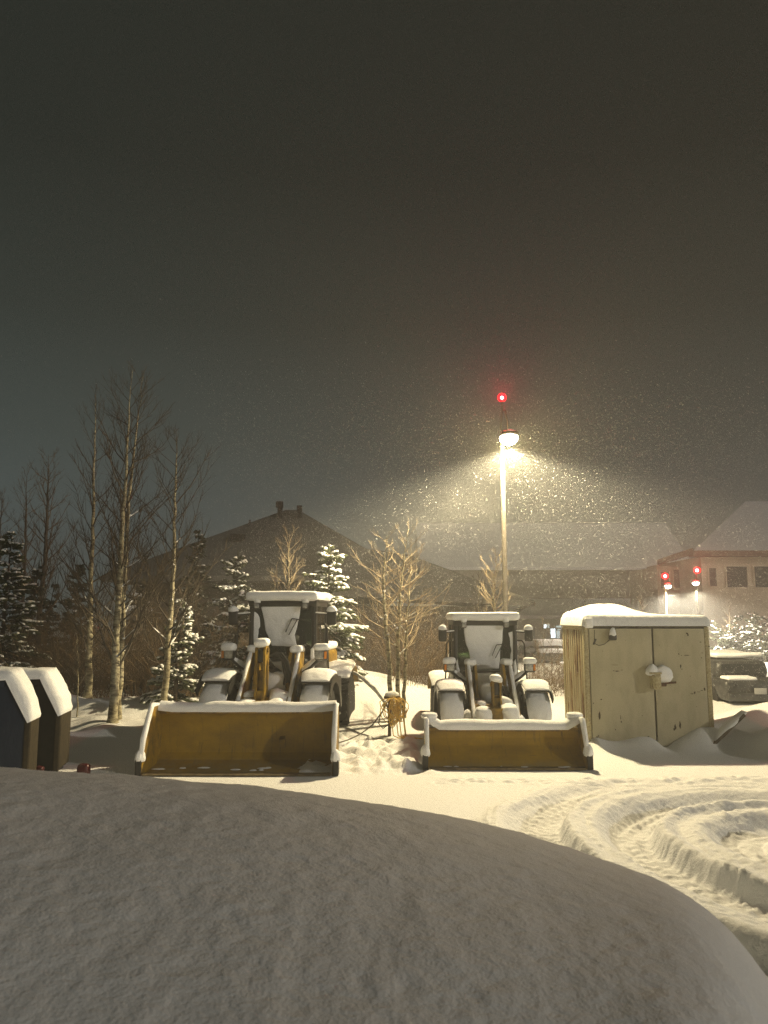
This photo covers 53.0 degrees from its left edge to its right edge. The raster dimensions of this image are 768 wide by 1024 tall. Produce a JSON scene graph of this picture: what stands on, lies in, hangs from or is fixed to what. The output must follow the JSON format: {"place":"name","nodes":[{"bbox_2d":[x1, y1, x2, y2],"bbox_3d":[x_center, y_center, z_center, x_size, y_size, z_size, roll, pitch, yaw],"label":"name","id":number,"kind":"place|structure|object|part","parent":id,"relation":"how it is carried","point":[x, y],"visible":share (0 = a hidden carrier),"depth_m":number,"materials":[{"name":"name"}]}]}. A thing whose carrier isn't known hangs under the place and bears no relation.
{"place":"outdoors","nodes":[
{"label":"outdoors","id":0,"kind":"place"},
{"bbox_2d":[36,765,44,770],"bbox_3d":[-5.583,4.238,12.440,0.159,0.267,0.120,0,-8,0],"label":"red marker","id":1,"kind":"object","parent":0,"point":[39,767],"visible":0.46,"depth_m":12.42,"materials":[{"name":"red plastic"}]},
{"bbox_2d":[0,628,767,977],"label":"ground","id":2,"kind":"structure","parent":0,"point":[686,814],"depth_m":11.88,"materials":[{"name":"white snow"}]},
{"bbox_2d":[0,490,39,613],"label":"aspen tree","id":3,"kind":"object","parent":2,"relation":"on","point":[1,494],"visible":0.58,"depth_m":26.26,"materials":[{"name":"brown plant"}]},
{"bbox_2d":[0,666,40,769],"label":"steel bin","id":4,"kind":"object","parent":2,"relation":"on","point":[20,713],"visible":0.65,"depth_m":11.84,"materials":[{"name":"black metal"}]},
{"bbox_2d":[0,460,51,603],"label":"aspen tree","id":5,"kind":"object","parent":2,"relation":"on","point":[25,534],"visible":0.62,"depth_m":27.12,"materials":[{"name":"brown plant"}]},
{"bbox_2d":[0,531,52,667],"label":"spruce tree","id":6,"kind":"object","parent":2,"relation":"on","point":[16,575],"visible":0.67,"depth_m":20.29,"materials":[{"name":"green plant"}]},
{"bbox_2d":[4,560,50,664],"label":"spruce tree","id":7,"kind":"object","parent":2,"relation":"on","point":[34,570],"visible":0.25,"depth_m":24.78,"materials":[{"name":"green plant"}]},
{"bbox_2d":[0,666,72,770],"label":"steel bin","id":8,"kind":"object","parent":2,"relation":"on","point":[51,690],"visible":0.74,"depth_m":12.99,"materials":[{"name":"black metal"}]},
{"bbox_2d":[12,446,81,651],"bbox_3d":[-10.988,1.653,24.857,2.796,7.943,2.142,-1,-8,8],"label":"aspen tree","id":9,"kind":"object","parent":2,"relation":"on","point":[43,581],"visible":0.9,"depth_m":25.05,"materials":[{"name":"brown plant"}]},
{"bbox_2d":[42,584,60,661],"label":"spruce tree","id":10,"kind":"object","parent":2,"relation":"on","point":[54,614],"visible":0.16,"depth_m":25.73,"materials":[{"name":"green plant"}]},
{"bbox_2d":[49,564,96,679],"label":"spruce tree","id":11,"kind":"object","parent":2,"relation":"on","point":[72,583],"visible":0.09,"depth_m":25.21,"materials":[{"name":"green plant"}]},
{"bbox_2d":[70,630,88,716],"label":"sapling","id":12,"kind":"object","parent":2,"relation":"on","point":[76,659],"visible":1,"depth_m":18.24,"materials":[{"name":"brown plant"}]},
{"bbox_2d":[77,763,90,772],"bbox_3d":[-4.853,4.228,12.442,0.195,0.320,0.180,0,-8,0],"label":"red canister","id":13,"kind":"object","parent":2,"relation":"on","point":[83,767],"visible":0.48,"depth_m":12.38,"materials":[{"name":"red plastic"}]},
{"bbox_2d":[41,380,150,697],"bbox_3d":[-7.384,0.644,20.227,2.504,8.477,3.717,0,-8,0],"label":"aspen tree","id":14,"kind":"object","parent":2,"relation":"on","point":[89,673],"visible":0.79,"depth_m":19.81,"materials":[{"name":"brown plant"}]},
{"bbox_2d":[50,359,200,723],"bbox_3d":[-5.914,0.542,17.516,3.539,8.428,3.708,0,-8,0],"label":"aspen tree","id":15,"kind":"object","parent":2,"relation":"on","point":[119,638],"visible":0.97,"depth_m":17.42,"materials":[{"name":"brown plant"}]},
{"bbox_2d":[0,571,262,698],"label":"undergrowth","id":16,"kind":"object","parent":2,"relation":"on","point":[102,674],"visible":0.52,"depth_m":20.67,"materials":[{"name":"brown plant"}]},
{"bbox_2d":[104,579,163,684],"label":"spruce tree","id":17,"kind":"object","parent":2,"relation":"on","point":[137,591],"visible":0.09,"depth_m":26.16,"materials":[{"name":"green plant"}]},
{"bbox_2d":[127,589,151,668],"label":"garden shed","id":18,"kind":"structure","parent":2,"relation":"on","point":[130,616],"depth_m":29.46,"materials":[{"name":"brown"}]},
{"bbox_2d":[103,423,239,700],"bbox_3d":[-5.035,1.226,18.200,3.111,7.198,3.464,-8,-11,44],"label":"aspen tree","id":19,"kind":"object","parent":2,"relation":"on","point":[168,638],"visible":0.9,"depth_m":18.27,"materials":[{"name":"brown plant"}]},
{"bbox_2d":[139,599,204,704],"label":"spruce tree","id":20,"kind":"object","parent":2,"relation":"on","point":[181,671],"visible":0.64,"depth_m":18.95,"materials":[{"name":"green plant"}]},
{"bbox_2d":[174,530,218,678],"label":"spruce tree","id":21,"kind":"object","parent":2,"relation":"on","point":[202,546],"visible":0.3,"depth_m":25.80,"materials":[{"name":"green plant"}]},
{"bbox_2d":[187,552,254,678],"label":"spruce tree","id":22,"kind":"object","parent":2,"relation":"on","point":[240,592],"visible":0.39,"depth_m":21.80,"materials":[{"name":"green plant"}]},
{"bbox_2d":[134,591,358,775],"bbox_3d":[-2.382,3.267,16.198,3.547,3.200,6.683,0,-8,0],"label":"wheel loader","id":23,"kind":"object","parent":2,"relation":"on","point":[281,702],"visible":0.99,"depth_m":13.91,"materials":[{"name":"yellow paint"}]},
{"bbox_2d":[268,524,306,590],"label":"aspen tree","id":24,"kind":"object","parent":2,"relation":"on","point":[288,568],"visible":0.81,"depth_m":21.50,"materials":[{"name":"brown plant"}]},
{"bbox_2d":[198,608,403,671],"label":"undergrowth","id":25,"kind":"object","parent":2,"relation":"on","point":[360,663],"visible":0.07,"depth_m":23.15,"materials":[{"name":"brown plant"}]},
{"bbox_2d":[102,501,535,675],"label":"hip roof house","id":26,"kind":"structure","parent":2,"relation":"on","point":[242,534],"depth_m":35.71,"materials":[{"name":"brown"}]},
{"bbox_2d":[161,608,181,631],"bbox_3d":[-9.929,5.078,36.067,0.978,1.117,0.075,0,-8,0],"label":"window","id":27,"kind":"structure","parent":26,"relation":"in","point":[166,609],"depth_m":36.05,"materials":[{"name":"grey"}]},
{"bbox_2d":[357,604,380,605],"bbox_3d":[-0.720,4.937,36.086,1.117,1.257,0.075,0,-8,0],"label":"window","id":28,"kind":"structure","parent":26,"relation":"in","point":[357,604],"depth_m":36.14,"materials":[{"name":"grey"}]},
{"bbox_2d":[301,542,369,687],"bbox_3d":[-1.507,2.783,20.264,2.577,4.025,2.624,3,-8,-23],"label":"spruce tree","id":29,"kind":"object","parent":2,"relation":"on","point":[327,561],"visible":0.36,"depth_m":20.29,"materials":[{"name":"green plant"}]},
{"bbox_2d":[0,767,767,1023],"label":"snow mound","id":30,"kind":"object","parent":2,"relation":"on","point":[128,899],"visible":1,"depth_m":1.74,"materials":[{"name":"white snow"}]},
{"bbox_2d":[384,691,399,735],"bbox_3d":[0.169,4.323,16.446,0.343,0.990,0.193,0,-8,0],"label":"hose post","id":31,"kind":"object","parent":2,"relation":"on","point":[392,694],"visible":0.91,"depth_m":16.43,"materials":[{"name":"brown"}]},
{"bbox_2d":[339,702,390,742],"bbox_3d":[-0.488,4.316,15.851,0.210,0.710,1.692,-7,-10,41],"label":"power cord","id":32,"kind":"object","parent":31,"relation":"hanging from","point":[379,716],"visible":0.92,"depth_m":16.23,"materials":[{"name":"grey plastic"}]},
{"bbox_2d":[352,670,387,711],"bbox_3d":[-0.360,4.132,17.376,0.079,1.030,1.912,5,-9,-30],"label":"hose","id":33,"kind":"object","parent":31,"relation":"attached to","point":[373,688],"visible":0.88,"depth_m":17.22,"materials":[{"name":"black"}]},
{"bbox_2d":[380,697,422,738],"bbox_3d":[0.361,4.343,16.284,0.921,0.850,0.314,0,-8,3],"label":"hose coil","id":34,"kind":"object","parent":31,"relation":"hanging from","point":[394,707],"visible":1,"depth_m":16.28,"materials":[{"name":"yellow rubber"}]},
{"bbox_2d":[340,521,447,725],"bbox_3d":[0.282,2.511,17.620,2.569,4.735,1.891,0,-8,0],"label":"aspen tree","id":35,"kind":"object","parent":2,"relation":"on","point":[389,664],"visible":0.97,"depth_m":17.49,"materials":[{"name":"brown plant"}]},
{"bbox_2d":[353,518,437,720],"bbox_3d":[0.297,2.438,17.949,1.910,4.859,1.750,-3,-8,19],"label":"aspen tree","id":36,"kind":"object","parent":2,"relation":"on","point":[397,679],"visible":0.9,"depth_m":17.80,"materials":[{"name":"brown plant"}]},
{"bbox_2d":[363,539,450,717],"bbox_3d":[0.546,2.719,18.027,1.684,4.245,2.131,5,-9,-30],"label":"aspen tree","id":37,"kind":"object","parent":2,"relation":"on","point":[405,635],"visible":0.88,"depth_m":17.97,"materials":[{"name":"brown plant"}]},
{"bbox_2d":[361,601,529,686],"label":"undergrowth","id":38,"kind":"object","parent":2,"relation":"on","point":[430,659],"visible":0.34,"depth_m":21.22,"materials":[{"name":"brown plant"}]},
{"bbox_2d":[465,570,489,611],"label":"aspen tree","id":39,"kind":"object","parent":2,"relation":"on","point":[478,598],"visible":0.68,"depth_m":22.89,"materials":[{"name":"brown plant"}]},
{"bbox_2d":[477,547,512,611],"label":"aspen tree","id":40,"kind":"object","parent":2,"relation":"on","point":[493,591],"visible":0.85,"depth_m":20.67,"materials":[{"name":"brown plant"}]},
{"bbox_2d":[420,612,593,769],"bbox_3d":[2.134,3.488,16.207,3.008,2.752,5.722,0,-8,0],"label":"wheel loader","id":41,"kind":"object","parent":2,"relation":"on","point":[490,707],"visible":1,"depth_m":14.60,"materials":[{"name":"yellow paint"}]},
{"bbox_2d":[498,393,517,611],"bbox_3d":[3.138,0.936,19.324,0.460,8.326,1.206,0,-8,0],"label":"lamp post","id":42,"kind":"object","parent":2,"relation":"on","point":[505,436],"visible":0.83,"depth_m":19.73,"materials":[{"name":"metal"}]},
{"bbox_2d":[517,640,556,662],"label":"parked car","id":43,"kind":"object","parent":2,"relation":"on","point":[528,646],"visible":0.27,"depth_m":43.66,"materials":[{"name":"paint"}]},
{"bbox_2d":[533,640,544,678],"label":"sapling","id":44,"kind":"object","parent":2,"relation":"on","point":[535,645],"visible":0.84,"depth_m":24.60,"materials":[{"name":"brown plant"}]},
{"bbox_2d":[518,650,563,696],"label":"undergrowth","id":45,"kind":"object","parent":2,"relation":"on","point":[554,688],"visible":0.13,"depth_m":23.65,"materials":[{"name":"brown plant"}]},
{"bbox_2d":[518,663,563,677],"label":"snow ridge","id":46,"kind":"structure","parent":2,"relation":"on","point":[519,664],"depth_m":32.01,"materials":[{"name":"white snow"}]},
{"bbox_2d":[535,617,549,679],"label":"sapling","id":47,"kind":"object","parent":2,"relation":"on","point":[543,647],"visible":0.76,"depth_m":26.59,"materials":[{"name":"brown plant"}]},
{"bbox_2d":[398,523,687,639],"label":"long building","id":48,"kind":"structure","parent":2,"relation":"on","point":[576,545],"depth_m":79.49,"materials":[{"name":"grey"}]},
{"bbox_2d":[549,628,555,638],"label":"window","id":49,"kind":"structure","parent":48,"relation":"in","point":[553,631],"depth_m":71.14,"materials":[{"name":"grey glass"}]},
{"bbox_2d":[555,630,560,638],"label":"window","id":50,"kind":"structure","parent":48,"relation":"in","point":[558,632],"depth_m":71.14,"materials":[{"name":"grey glass"}]},
{"bbox_2d":[532,639,562,663],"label":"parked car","id":51,"kind":"object","parent":2,"relation":"on","point":[554,643],"visible":0.41,"depth_m":42.03,"materials":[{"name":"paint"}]},
{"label":"rear window","id":52,"kind":"part","parent":51,"relation":"part of","materials":[{"name":"black glass"}]},
{"bbox_2d":[541,625,562,684],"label":"sapling","id":53,"kind":"object","parent":2,"relation":"on","point":[552,652],"visible":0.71,"depth_m":27.54,"materials":[{"name":"brown plant"}]},
{"bbox_2d":[552,646,562,687],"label":"sapling","id":54,"kind":"object","parent":2,"relation":"on","point":[558,658],"visible":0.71,"depth_m":25.57,"materials":[{"name":"brown plant"}]},
{"bbox_2d":[580,584,588,605],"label":"sapling","id":55,"kind":"object","parent":2,"relation":"on","point":[585,594],"visible":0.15,"depth_m":29.84,"materials":[{"name":"brown plant"}]},
{"bbox_2d":[560,604,713,746],"bbox_3d":[5.394,3.501,16.620,2.630,3.058,2.450,0,-8,1],"label":"steel container","id":56,"kind":"object","parent":2,"relation":"on","point":[641,674],"visible":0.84,"depth_m":15.67,"materials":[{"name":"metal"}]},
{"bbox_2d":[589,629,655,740],"bbox_3d":[4.836,3.585,15.638,1.265,2.416,0.048,0,-8,1],"label":"door","id":57,"kind":"structure","parent":56,"relation":"in","point":[622,697],"depth_m":15.63,"materials":[{"name":"paint"}]},
{"bbox_2d":[652,629,709,746],"bbox_3d":[6.063,3.580,15.606,1.173,2.416,0.048,0,-8,1],"label":"door","id":58,"kind":"structure","parent":56,"relation":"in","point":[682,706],"depth_m":15.59,"materials":[{"name":"paint"}]},
{"bbox_2d":[662,573,671,613],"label":"lamp post","id":59,"kind":"object","parent":2,"relation":"on","point":[666,576],"visible":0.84,"depth_m":43.72,"materials":[{"name":"grey metal"}]},
{"bbox_2d":[692,567,700,614],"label":"lamp post","id":60,"kind":"object","parent":2,"relation":"on","point":[695,570],"visible":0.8,"depth_m":41.77,"materials":[{"name":"grey metal"}]},
{"bbox_2d":[629,501,767,651],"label":"tan building","id":61,"kind":"structure","parent":2,"relation":"on","point":[747,536],"depth_m":58.10,"materials":[{"name":"paint"}]},
{"bbox_2d":[659,570,670,589],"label":"window","id":62,"kind":"structure","parent":61,"relation":"in","point":[661,583],"depth_m":62.22,"materials":[{"name":"glass"}]},
{"bbox_2d":[671,568,679,589],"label":"window","id":63,"kind":"structure","parent":61,"relation":"in","point":[675,572],"depth_m":62.23,"materials":[{"name":"glass"}]},
{"bbox_2d":[707,567,718,587],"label":"window","id":64,"kind":"structure","parent":61,"relation":"in","point":[711,573],"depth_m":57.76,"materials":[{"name":"brown glass"}]},
{"bbox_2d":[724,565,748,588],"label":"window","id":65,"kind":"structure","parent":61,"relation":"in","point":[737,572],"depth_m":57.76,"materials":[{"name":"glass"}]},
{"bbox_2d":[752,565,767,588],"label":"window","id":66,"kind":"structure","parent":61,"relation":"in","point":[758,570],"depth_m":57.78,"materials":[{"name":"glass"}]},
{"bbox_2d":[721,600,735,647],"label":"sapling","id":67,"kind":"object","parent":2,"relation":"on","point":[729,619],"visible":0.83,"depth_m":45.56,"materials":[{"name":"brown plant"}]},
{"bbox_2d":[709,620,750,657],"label":"snowy shrub","id":68,"kind":"object","parent":2,"relation":"on","point":[727,638],"visible":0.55,"depth_m":44.15,"materials":[{"name":"white wood"}]},
{"bbox_2d":[713,710,746,743],"bbox_3d":[6.772,4.270,15.212,0.733,0.681,0.272,0,-8,0],"label":"timber board","id":69,"kind":"object","parent":2,"relation":"on","point":[726,728],"visible":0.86,"depth_m":15.12,"materials":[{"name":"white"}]},
{"bbox_2d":[710,650,767,701],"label":"parked car","id":70,"kind":"object","parent":2,"relation":"on","point":[744,671],"visible":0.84,"depth_m":20.90,"materials":[{"name":"paint"}]},
{"bbox_3d":[9.802,4.311,21.025,1.190,0.316,0.050,0,-8,0],"label":"rear window","id":71,"kind":"part","parent":70,"relation":"part of","materials":[{"name":"black glass"}]},
{"bbox_2d":[726,615,767,659],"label":"snowy shrub","id":72,"kind":"object","parent":2,"relation":"on","point":[738,618],"visible":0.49,"depth_m":45.09,"materials":[{"name":"white snow"}]},
{"bbox_2d":[735,612,767,661],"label":"snowy shrub","id":73,"kind":"object","parent":2,"relation":"on","point":[754,630],"visible":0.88,"depth_m":44.32,"materials":[{"name":"white snow"}]},
{"bbox_2d":[758,618,767,641],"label":"snowy shrub","id":74,"kind":"object","parent":2,"relation":"on","point":[765,623],"visible":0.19,"depth_m":45.86,"materials":[{"name":"white snow"}]},
{"bbox_2d":[0,0,767,627],"label":"sky","id":75,"kind":"structure","parent":0,"point":[264,189],"materials":[{"name":"grey"}]},
{"bbox_2d":[5,340,767,702],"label":"falling snow","id":76,"kind":"structure","parent":0,"point":[495,520],"depth_m":20.95,"materials":[{"name":"white snow"}]}
]}

